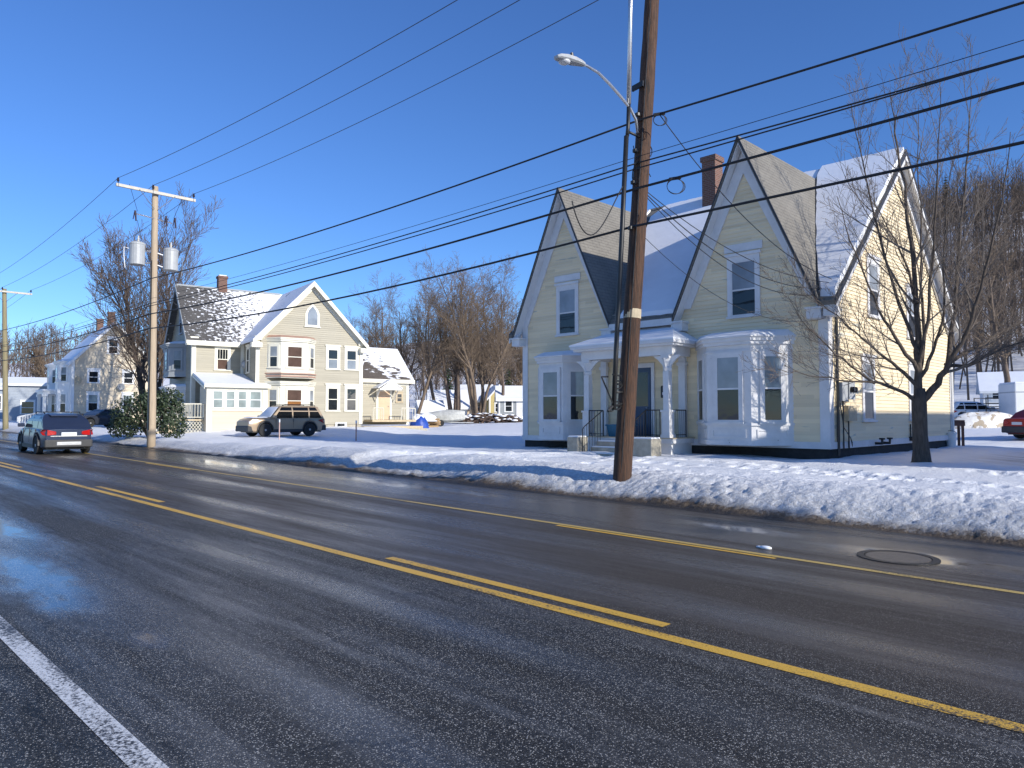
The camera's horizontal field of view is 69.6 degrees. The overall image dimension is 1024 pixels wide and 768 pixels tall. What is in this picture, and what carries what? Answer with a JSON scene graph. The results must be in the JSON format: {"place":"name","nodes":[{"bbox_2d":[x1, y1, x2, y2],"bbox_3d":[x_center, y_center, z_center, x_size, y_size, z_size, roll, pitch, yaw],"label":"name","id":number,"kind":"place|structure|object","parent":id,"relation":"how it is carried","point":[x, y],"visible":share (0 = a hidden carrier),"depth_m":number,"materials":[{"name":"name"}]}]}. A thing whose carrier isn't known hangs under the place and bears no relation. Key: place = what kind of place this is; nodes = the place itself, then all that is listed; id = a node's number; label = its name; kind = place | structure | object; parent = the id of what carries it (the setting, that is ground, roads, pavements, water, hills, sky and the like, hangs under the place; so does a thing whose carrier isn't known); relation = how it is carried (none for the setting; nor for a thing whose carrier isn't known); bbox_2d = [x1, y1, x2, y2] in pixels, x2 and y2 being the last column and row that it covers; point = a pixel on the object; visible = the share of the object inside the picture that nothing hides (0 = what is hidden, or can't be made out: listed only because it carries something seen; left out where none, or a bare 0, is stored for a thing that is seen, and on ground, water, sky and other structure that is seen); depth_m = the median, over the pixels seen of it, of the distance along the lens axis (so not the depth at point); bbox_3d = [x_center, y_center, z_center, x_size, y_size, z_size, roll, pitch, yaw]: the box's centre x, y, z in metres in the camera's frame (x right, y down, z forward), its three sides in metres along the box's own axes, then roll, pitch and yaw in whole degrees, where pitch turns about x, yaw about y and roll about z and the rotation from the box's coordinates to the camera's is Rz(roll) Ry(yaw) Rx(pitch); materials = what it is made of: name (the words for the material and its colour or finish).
{"place":"outdoors","nodes":[
{"label":"outdoors","id":0,"kind":"place"},
{"bbox_2d":[0,432,1023,767],"bbox_3d":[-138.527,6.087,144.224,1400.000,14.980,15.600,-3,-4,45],"label":"road","id":1,"kind":"structure","parent":0,"point":[168,638],"depth_m":6.09,"materials":[{"name":"asphalt"}]},
{"bbox_2d":[17,411,92,453],"bbox_3d":[-18.639,1.944,29.986,2.160,1.650,4.575,2,-3,-44],"label":"moving car","id":2,"kind":"object","parent":1,"relation":"on","point":[39,433],"visible":1,"depth_m":28.65,"materials":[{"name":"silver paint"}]},
{"bbox_2d":[0,616,168,767],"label":"white edge line","id":3,"kind":"object","parent":1,"relation":"on","point":[123,744],"depth_m":4.45,"materials":[{"name":"paint"}]},
{"bbox_2d":[95,486,164,501],"bbox_3d":[-8.132,2.311,15.545,3.950,0.042,0.130,-3,-4,45],"label":"dash","id":4,"kind":"object","parent":1,"relation":"on","point":[143,497],"visible":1,"depth_m":15.36,"materials":[{"name":"yellow paint"}]},
{"bbox_2d":[0,465,1023,732],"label":"line","id":5,"kind":"object","parent":1,"relation":"on","point":[972,715],"depth_m":5.85,"materials":[{"name":"yellow paint"}]},
{"bbox_2d":[0,440,1023,593],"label":"edge line","id":6,"kind":"object","parent":1,"relation":"on","point":[978,586],"depth_m":10.25,"materials":[{"name":"yellow paint"}]},
{"bbox_2d":[386,557,669,626],"bbox_3d":[-0.098,2.078,7.601,3.950,0.042,0.130,-3,-4,45],"label":"dash","id":7,"kind":"object","parent":1,"relation":"on","point":[594,607],"visible":1,"depth_m":7.23,"materials":[{"name":"yellow paint"}]},
{"bbox_2d":[556,525,774,558],"bbox_3d":[1.987,2.197,10.382,3.600,0.038,0.080,-3,-4,45],"label":"edge dash","id":8,"kind":"object","parent":1,"relation":"on","point":[670,542],"visible":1,"depth_m":10.17,"materials":[{"name":"yellow paint"}]},
{"bbox_2d":[857,550,940,564],"bbox_3d":[4.850,2.175,9.251,0.940,0.009,0.940,-2,-3,45],"label":"manhole cover","id":9,"kind":"object","parent":1,"relation":"on","point":[899,557],"visible":1,"depth_m":9.21,"materials":[{"name":"metal"}]},
{"bbox_2d":[0,212,1023,547],"bbox_3d":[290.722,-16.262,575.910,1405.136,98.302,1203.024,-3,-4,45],"label":"snowy ground","id":10,"kind":"structure","parent":0,"point":[972,490],"depth_m":17.29,"materials":[{"name":"snow"}]},
{"bbox_2d":[0,378,1,418],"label":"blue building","id":11,"kind":"structure","parent":10,"relation":"on","point":[0,399],"depth_m":93.22,"materials":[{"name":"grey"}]},
{"bbox_2d":[0,287,31,429],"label":"utility pole","id":12,"kind":"object","parent":10,"relation":"on","point":[5,417],"visible":0.98,"depth_m":55.64,"materials":[{"name":"brown wood"}]},
{"bbox_2d":[1,377,46,420],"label":"blue annex","id":13,"kind":"object","parent":10,"relation":"on","point":[22,397],"visible":0.34,"depth_m":83.28,"materials":[{"name":"grey"}]},
{"bbox_2d":[20,400,34,413],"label":"window","id":14,"kind":"structure","parent":13,"relation":"in","point":[26,406],"depth_m":83.35,"materials":[{"name":"glass"}]},
{"bbox_2d":[26,347,53,377],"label":"bare tree","id":15,"kind":"object","parent":10,"relation":"on","point":[40,363],"visible":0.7,"depth_m":107.59,"materials":[{"name":"brown plant"}]},
{"bbox_2d":[74,331,88,342],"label":"bare tree","id":16,"kind":"object","parent":10,"relation":"on","point":[80,337],"visible":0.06,"depth_m":92.33,"materials":[{"name":"brown plant"}]},
{"bbox_2d":[17,312,147,422],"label":"cream house","id":17,"kind":"structure","parent":10,"relation":"on","point":[80,380],"depth_m":71.68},
{"bbox_2d":[86,391,99,411],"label":"window","id":18,"kind":"structure","parent":17,"relation":"in","point":[92,397],"depth_m":71.17,"materials":[{"name":"white paint"}]},
{"bbox_2d":[87,368,100,382],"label":"window","id":19,"kind":"structure","parent":17,"relation":"in","point":[93,374],"depth_m":71.31,"materials":[{"name":"white paint"}]},
{"bbox_2d":[106,336,119,353],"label":"window","id":20,"kind":"structure","parent":17,"relation":"in","point":[111,343],"depth_m":72.43,"materials":[{"name":"white paint"}]},
{"bbox_2d":[121,392,133,411],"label":"window","id":21,"kind":"structure","parent":17,"relation":"in","point":[126,394],"depth_m":73.02,"materials":[{"name":"white paint"}]},
{"bbox_2d":[122,369,134,383],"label":"window","id":22,"kind":"structure","parent":17,"relation":"in","point":[124,372],"depth_m":73.20,"materials":[{"name":"white paint"}]},
{"bbox_2d":[80,409,130,426],"bbox_3d":[-32.528,2.694,58.045,2.140,1.430,4.810,-1,-3,25],"label":"parked sedan","id":23,"kind":"object","parent":10,"relation":"on","point":[97,417],"visible":0.38,"depth_m":57.38,"materials":[{"name":"grey paint"}]},
{"bbox_2d":[67,181,222,424],"bbox_3d":[-29.577,-5.922,61.679,12.352,19.634,9.902,-1,-3,23],"label":"old tree","id":24,"kind":"object","parent":10,"relation":"on","point":[131,344],"visible":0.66,"depth_m":60.60,"materials":[{"name":"brown plant"}]},
{"bbox_2d":[106,385,188,438],"bbox_3d":[-18.596,1.435,37.571,4.008,2.776,2.499,0,-3,-3],"label":"evergreen shrub","id":25,"kind":"object","parent":10,"relation":"on","point":[166,402],"visible":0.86,"depth_m":37.24,"materials":[{"name":"green plant"}]},
{"bbox_2d":[116,177,195,446],"bbox_3d":[-16.574,-2.913,33.927,0.690,12.532,3.500,-3,-4,45],"label":"utility pole","id":26,"kind":"object","parent":10,"relation":"on","point":[137,251],"visible":0.99,"depth_m":33.81,"materials":[{"name":"brown wood"}]},
{"bbox_2d":[0,81,1023,352],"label":"overhead wire","id":27,"kind":"object","parent":26,"relation":"attached to","point":[620,193],"visible":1,"depth_m":15.44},
{"bbox_2d":[667,177,685,193],"bbox_3d":[3.413,-4.131,15.291,0.400,0.385,0.070,0,-3,0],"label":"cable coil","id":28,"kind":"object","parent":27,"relation":"hanging from","point":[671,179],"visible":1,"depth_m":15.29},
{"bbox_2d":[0,56,1023,347],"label":"overhead wire","id":29,"kind":"object","parent":26,"relation":"attached to","point":[630,170],"visible":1,"depth_m":15.51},
{"bbox_2d":[1,1,1023,330],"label":"overhead wire","id":30,"kind":"object","parent":26,"relation":"attached to","point":[625,125],"visible":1,"depth_m":15.55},
{"bbox_2d":[653,112,666,125],"bbox_3d":[3.176,-5.679,15.762,0.316,0.308,0.070,0,-3,0],"label":"cable coil","id":31,"kind":"object","parent":30,"relation":"hanging from","point":[656,114],"visible":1,"depth_m":15.76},
{"bbox_2d":[660,116,830,278],"bbox_3d":[6.050,-4.359,18.181,7.630,2.648,0.020,2,-3,-40],"label":"drop wire","id":32,"kind":"object","parent":31,"relation":"attached to","point":[735,207],"visible":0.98,"depth_m":17.57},
{"bbox_2d":[7,40,1023,341],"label":"overhead wire","id":33,"kind":"object","parent":26,"relation":"attached to","point":[631,158],"visible":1,"depth_m":15.44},
{"bbox_2d":[235,404,325,436],"bbox_3d":[-12.988,2.043,41.535,4.660,1.790,2.170,2,-4,-43],"label":"parked suv","id":34,"kind":"object","parent":10,"relation":"on","point":[305,420],"visible":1,"depth_m":40.96,"materials":[{"name":"beige paint"}]},
{"bbox_2d":[156,275,426,433],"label":"tan house","id":35,"kind":"structure","parent":10,"relation":"on","point":[326,360],"depth_m":50.06,"materials":[{"name":"wood"}]},
{"bbox_2d":[178,314,182,334],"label":"window","id":36,"kind":"structure","parent":35,"relation":"in","point":[180,327],"depth_m":51.51,"materials":[{"name":"white"}]},
{"bbox_2d":[214,346,230,370],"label":"window","id":37,"kind":"structure","parent":35,"relation":"in","point":[222,355],"depth_m":49.37,"materials":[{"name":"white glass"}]},
{"bbox_2d":[245,344,249,373],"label":"window","id":38,"kind":"structure","parent":35,"relation":"in","point":[247,346],"depth_m":49.22,"materials":[{"name":"white glass"}]},
{"bbox_2d":[304,304,320,327],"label":"attic window","id":39,"kind":"structure","parent":35,"relation":"in","point":[312,316],"depth_m":50.15,"materials":[{"name":"white glass"}]},
{"bbox_2d":[325,345,340,369],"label":"window","id":40,"kind":"structure","parent":35,"relation":"in","point":[332,351],"depth_m":50.89,"materials":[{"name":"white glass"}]},
{"bbox_2d":[325,383,340,411],"bbox_3d":[-12.354,0.936,50.782,1.140,1.932,0.104,2,-3,-35],"label":"window","id":41,"kind":"structure","parent":35,"relation":"in","point":[332,402],"depth_m":50.78,"materials":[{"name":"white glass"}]},
{"bbox_2d":[335,422,346,426],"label":"basement window","id":42,"kind":"structure","parent":35,"relation":"in","point":[339,424],"depth_m":51.01,"materials":[{"name":"white paint"}]},
{"bbox_2d":[344,346,359,370],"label":"window","id":43,"kind":"structure","parent":35,"relation":"in","point":[351,356],"depth_m":51.69,"materials":[{"name":"white glass"}]},
{"bbox_2d":[344,384,359,411],"bbox_3d":[-11.241,0.970,51.564,1.140,1.932,0.104,2,-3,-35],"label":"window","id":44,"kind":"structure","parent":35,"relation":"in","point":[351,391],"depth_m":51.56,"materials":[{"name":"white glass"}]},
{"bbox_2d":[344,306,386,347],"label":"bare tree","id":45,"kind":"object","parent":10,"relation":"on","point":[361,329],"visible":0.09,"depth_m":103.12,"materials":[{"name":"brown plant"}]},
{"bbox_2d":[355,300,381,344],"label":"bare tree","id":46,"kind":"object","parent":10,"relation":"on","point":[365,331],"visible":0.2,"depth_m":112.78,"materials":[{"name":"brown plant"}]},
{"bbox_2d":[349,270,404,348],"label":"bare tree","id":47,"kind":"object","parent":10,"relation":"on","point":[381,323],"visible":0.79,"depth_m":95.65,"materials":[{"name":"brown plant"}]},
{"bbox_2d":[361,284,431,385],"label":"bare tree","id":48,"kind":"object","parent":10,"relation":"on","point":[402,345],"visible":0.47,"depth_m":99.97,"materials":[{"name":"brown plant"}]},
{"bbox_2d":[410,414,428,427],"bbox_3d":[-7.944,3.226,62.981,1.700,1.345,1.600,0,-3,0],"label":"tarp heap","id":49,"kind":"object","parent":10,"relation":"on","point":[421,420],"visible":0.69,"depth_m":62.47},
{"bbox_2d":[400,277,453,399],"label":"bare tree","id":50,"kind":"object","parent":10,"relation":"on","point":[419,361],"visible":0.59,"depth_m":87.20,"materials":[{"name":"brown plant"}]},
{"bbox_2d":[413,400,445,414],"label":"white garage","id":51,"kind":"structure","parent":10,"relation":"on","point":[432,405],"depth_m":83.23,"materials":[{"name":"paint"}]},
{"bbox_2d":[408,261,451,399],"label":"bare tree","id":52,"kind":"object","parent":10,"relation":"on","point":[424,314],"visible":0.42,"depth_m":98.02,"materials":[{"name":"brown plant"}]},
{"bbox_2d":[421,413,440,426],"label":"snowy heap","id":53,"kind":"object","parent":10,"relation":"on","point":[432,420],"visible":0.65,"depth_m":65.71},
{"bbox_2d":[410,290,467,413],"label":"bare tree","id":54,"kind":"object","parent":10,"relation":"on","point":[431,370],"visible":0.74,"depth_m":80.60,"materials":[{"name":"brown plant"}]},
{"bbox_2d":[442,369,453,389],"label":"pine tree","id":55,"kind":"object","parent":10,"relation":"on","point":[449,380],"visible":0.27,"depth_m":128.02,"materials":[{"name":"green plant"}]},
{"bbox_2d":[427,390,469,414],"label":"white house","id":56,"kind":"structure","parent":10,"relation":"on","point":[464,397],"depth_m":92.81,"materials":[{"name":"paint"}]},
{"bbox_2d":[428,410,473,425],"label":"covered boat","id":57,"kind":"object","parent":10,"relation":"on","point":[449,416],"visible":0.68,"depth_m":67.64,"materials":[{"name":"grey fabric"}]},
{"bbox_2d":[407,256,504,409],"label":"bare tree","id":58,"kind":"object","parent":10,"relation":"on","point":[455,375],"visible":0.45,"depth_m":83.53,"materials":[{"name":"brown plant"}]},
{"bbox_2d":[413,244,522,413],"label":"bare tree","id":59,"kind":"object","parent":10,"relation":"on","point":[465,359],"visible":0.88,"depth_m":81.03,"materials":[{"name":"brown plant"}]},
{"bbox_2d":[448,255,498,383],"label":"bare tree","id":60,"kind":"object","parent":10,"relation":"on","point":[469,301],"visible":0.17,"depth_m":105.45,"materials":[{"name":"brown plant"}]},
{"bbox_2d":[460,384,492,414],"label":"cream cottage","id":61,"kind":"structure","parent":10,"relation":"on","point":[478,390],"depth_m":98.90,"materials":[{"name":"white paint"}]},
{"bbox_2d":[458,282,518,384],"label":"bare tree","id":62,"kind":"object","parent":10,"relation":"on","point":[484,370],"visible":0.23,"depth_m":103.95,"materials":[{"name":"brown plant"}]},
{"bbox_2d":[456,413,522,423],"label":"log pile","id":63,"kind":"object","parent":10,"relation":"on","point":[487,418],"visible":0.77,"depth_m":73.24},
{"bbox_2d":[465,264,519,385],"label":"bare tree","id":64,"kind":"object","parent":10,"relation":"on","point":[491,288],"visible":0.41,"depth_m":90.70,"materials":[{"name":"brown plant"}]},
{"bbox_2d":[486,384,499,414],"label":"yellow cottage","id":65,"kind":"structure","parent":10,"relation":"on","point":[491,405],"depth_m":95.47,"materials":[{"name":"white paint"}]},
{"bbox_2d":[473,254,519,395],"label":"bare tree","id":66,"kind":"object","parent":10,"relation":"on","point":[501,340],"visible":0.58,"depth_m":88.45,"materials":[{"name":"brown plant"}]},
{"bbox_2d":[494,386,522,415],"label":"grey house","id":67,"kind":"structure","parent":10,"relation":"on","point":[510,401],"depth_m":87.49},
{"bbox_2d":[504,401,512,411],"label":"window","id":68,"kind":"structure","parent":67,"relation":"in","point":[508,405],"depth_m":87.44,"materials":[{"name":"white paint"}]},
{"bbox_2d":[516,401,522,415],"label":"door","id":69,"kind":"structure","parent":67,"relation":"in","point":[519,404],"depth_m":87.48,"materials":[{"name":"white paint"}]},
{"bbox_2d":[504,362,513,385],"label":"pine tree","id":70,"kind":"object","parent":10,"relation":"on","point":[508,382],"visible":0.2,"depth_m":125.96,"materials":[{"name":"green plant"}]},
{"bbox_2d":[0,157,1023,406],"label":"hillside woods","id":71,"kind":"object","parent":10,"relation":"on","point":[1016,185],"visible":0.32,"depth_m":148.65,"materials":[{"name":"plant"}]},
{"bbox_2d":[503,313,522,385],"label":"bare tree","id":72,"kind":"object","parent":10,"relation":"on","point":[518,374],"visible":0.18,"depth_m":107.03,"materials":[{"name":"brown plant"}]},
{"bbox_2d":[601,0,658,481],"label":"utility pole","id":73,"kind":"object","parent":10,"relation":"on","point":[626,401],"visible":0.97,"depth_m":15.96,"materials":[{"name":"brown wood"}]},
{"bbox_2d":[0,0,456,272],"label":"overhead wire","id":74,"kind":"object","parent":73,"relation":"attached to","point":[258,110],"visible":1,"depth_m":24.41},
{"bbox_2d":[6,0,519,285],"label":"overhead wire","id":75,"kind":"object","parent":73,"relation":"attached to","point":[304,115],"visible":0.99,"depth_m":25.02,"materials":[{"name":"metal"}]},
{"bbox_2d":[1,0,597,311],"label":"overhead wire","id":76,"kind":"object","parent":73,"relation":"attached to","point":[358,122],"visible":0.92,"depth_m":24.88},
{"bbox_2d":[0,140,1023,361],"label":"overhead wire","id":77,"kind":"object","parent":73,"relation":"attached to","point":[830,184],"visible":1,"depth_m":15.31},
{"bbox_2d":[1,55,1023,345],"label":"overhead wire","id":78,"kind":"object","parent":73,"relation":"attached to","point":[599,175],"visible":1,"depth_m":15.96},
{"bbox_2d":[554,52,638,132],"bbox_3d":[1.835,-6.008,15.097,0.270,0.939,2.832,-3,-4,45],"label":"street lamp","id":79,"kind":"object","parent":73,"relation":"attached to","point":[570,59],"visible":1,"depth_m":14.60,"materials":[{"name":"metal"}]},
{"bbox_2d":[572,186,622,235],"bbox_3d":[1.809,-3.712,15.211,1.815,1.402,0.072,3,-4,-45],"label":"slack cable","id":80,"kind":"object","parent":73,"relation":"attached to","point":[605,219],"visible":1,"depth_m":15.19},
{"bbox_2d":[648,198,818,295],"bbox_3d":[5.761,-3.319,18.450,7.428,1.742,0.018,2,-3,-38],"label":"drop wire","id":81,"kind":"object","parent":73,"relation":"attached to","point":[712,258],"visible":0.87,"depth_m":17.66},
{"bbox_2d":[648,195,821,288],"bbox_3d":[5.798,-3.448,18.420,7.440,1.570,0.022,2,-3,-37],"label":"drop wire","id":82,"kind":"object","parent":73,"relation":"attached to","point":[720,254],"visible":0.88,"depth_m":17.80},
{"bbox_2d":[646,239,824,321],"bbox_3d":[5.749,-2.496,18.363,7.438,1.589,0.013,2,-3,-36],"label":"drop wire","id":83,"kind":"object","parent":73,"relation":"attached to","point":[718,296],"visible":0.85,"depth_m":17.75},
{"bbox_2d":[648,192,828,282],"bbox_3d":[5.835,-3.584,18.392,7.451,1.378,0.018,2,-3,-36],"label":"drop wire","id":84,"kind":"object","parent":73,"relation":"attached to","point":[726,247],"visible":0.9,"depth_m":17.90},
{"bbox_2d":[509,136,961,458],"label":"yellow house","id":85,"kind":"structure","parent":10,"relation":"on","point":[696,394],"depth_m":23.43,"materials":[{"name":"wood"}]},
{"bbox_2d":[554,272,580,336],"bbox_3d":[2.036,-2.919,27.256,1.240,2.280,0.104,-3,-4,45],"label":"window","id":86,"kind":"structure","parent":85,"relation":"in","point":[567,293],"depth_m":27.25,"materials":[{"name":"white paint"}]},
{"bbox_2d":[605,424,637,436],"bbox_3d":[3.606,1.532,24.290,0.880,0.398,0.610,-3,-4,45],"label":"storage bin","id":87,"kind":"object","parent":85,"relation":"on","point":[611,429],"visible":0.48,"depth_m":24.24,"materials":[{"name":"blue plastic"}]},
{"bbox_2d":[724,240,762,318],"bbox_3d":[7.013,-3.149,22.338,1.240,2.280,0.104,-3,-4,45],"label":"window","id":88,"kind":"structure","parent":85,"relation":"in","point":[742,293],"depth_m":22.33,"materials":[{"name":"white paint"}]},
{"bbox_2d":[860,353,877,421],"bbox_3d":[10.961,0.128,22.581,0.104,2.075,1.180,-3,-4,45],"label":"window","id":89,"kind":"structure","parent":85,"relation":"in","point":[868,399],"depth_m":22.54,"materials":[{"name":"white paint"}]},
{"bbox_2d":[865,253,881,319],"bbox_3d":[11.383,-3.050,23.150,0.104,1.975,1.180,-3,-4,45],"label":"window","id":90,"kind":"structure","parent":85,"relation":"in","point":[874,310],"depth_m":23.12,"materials":[{"name":"white paint"}]},
{"bbox_2d":[905,283,914,339],"bbox_3d":[14.020,-2.507,25.794,0.104,1.925,1.180,-3,-4,45],"label":"window","id":91,"kind":"structure","parent":85,"relation":"in","point":[912,326],"depth_m":25.67,"materials":[{"name":"white paint"}]},
{"bbox_2d":[907,361,914,420],"bbox_3d":[14.055,0.267,25.706,0.104,2.075,1.180,-3,-4,45],"label":"window","id":92,"kind":"structure","parent":85,"relation":"in","point":[911,371],"depth_m":25.40,"materials":[{"name":"white paint"}]},
{"bbox_2d":[735,23,1023,461],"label":"maple tree","id":93,"kind":"object","parent":10,"relation":"on","point":[920,397],"visible":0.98,"depth_m":18.62,"materials":[{"name":"brown plant"}]},
{"bbox_2d":[946,430,956,446],"bbox_3d":[17.036,2.131,28.562,0.430,0.660,0.430,-3,-4,45],"label":"white bucket","id":94,"kind":"object","parent":10,"relation":"on","point":[951,440],"visible":0.78,"depth_m":28.41,"materials":[{"name":"paint"}]},
{"bbox_2d":[954,420,964,445],"bbox_3d":[17.700,2.010,29.459,0.640,1.130,0.420,0,-3,0],"label":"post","id":95,"kind":"object","parent":10,"relation":"on","point":[959,423],"visible":0.39,"depth_m":29.30,"materials":[{"name":"metal"}]},
{"bbox_2d":[954,401,998,416],"bbox_3d":[31.191,1.923,50.037,4.410,1.460,2.090,0,-3,-8],"label":"parked hatchback","id":96,"kind":"object","parent":10,"relation":"on","point":[961,407],"visible":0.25,"depth_m":49.22,"materials":[{"name":"blue paint"}]},
{"bbox_2d":[964,300,990,371],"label":"roadside tree","id":97,"kind":"object","parent":10,"relation":"on","point":[981,315],"visible":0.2,"depth_m":93.11,"materials":[{"name":"brown plant"}]},
{"bbox_2d":[954,412,1012,428],"bbox_3d":[28.226,2.164,43.991,4.800,1.030,2.000,0,-3,0],"label":"snow pile","id":98,"kind":"object","parent":10,"relation":"on","point":[983,419],"visible":0.5,"depth_m":43.27,"materials":[{"name":"snow"}]},
{"bbox_2d":[974,395,998,411],"bbox_3d":[32.596,1.636,49.024,2.710,1.892,1.960,0,-3,6],"label":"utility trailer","id":99,"kind":"object","parent":10,"relation":"on","point":[986,400],"visible":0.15,"depth_m":48.43,"materials":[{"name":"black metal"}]},
{"bbox_2d":[953,224,1023,382],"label":"roadside tree","id":100,"kind":"object","parent":10,"relation":"on","point":[1006,374],"visible":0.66,"depth_m":61.95,"materials":[{"name":"brown plant"}]},
{"bbox_2d":[979,227,1023,345],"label":"roadside tree","id":101,"kind":"object","parent":10,"relation":"on","point":[1003,261],"visible":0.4,"depth_m":106.75,"materials":[{"name":"brown plant"}]},
{"bbox_2d":[998,382,1023,414],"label":"cargo trailer","id":102,"kind":"object","parent":10,"relation":"on","point":[1011,398],"visible":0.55,"depth_m":46.70,"materials":[{"name":"white paint"}]},
{"bbox_2d":[1001,410,1023,438],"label":"parked car","id":103,"kind":"object","parent":10,"relation":"on","point":[1013,425],"visible":1,"depth_m":33.91,"materials":[{"name":"red paint"}]},
{"bbox_2d":[0,0,1023,363],"label":"sky","id":104,"kind":"structure","parent":0,"point":[93,93],"materials":[{"name":"blue"}]},
{"bbox_2d":[976,371,1023,405],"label":"white barn","id":105,"kind":"structure","parent":0,"point":[987,383],"depth_m":77.37,"materials":[{"name":"paint"}]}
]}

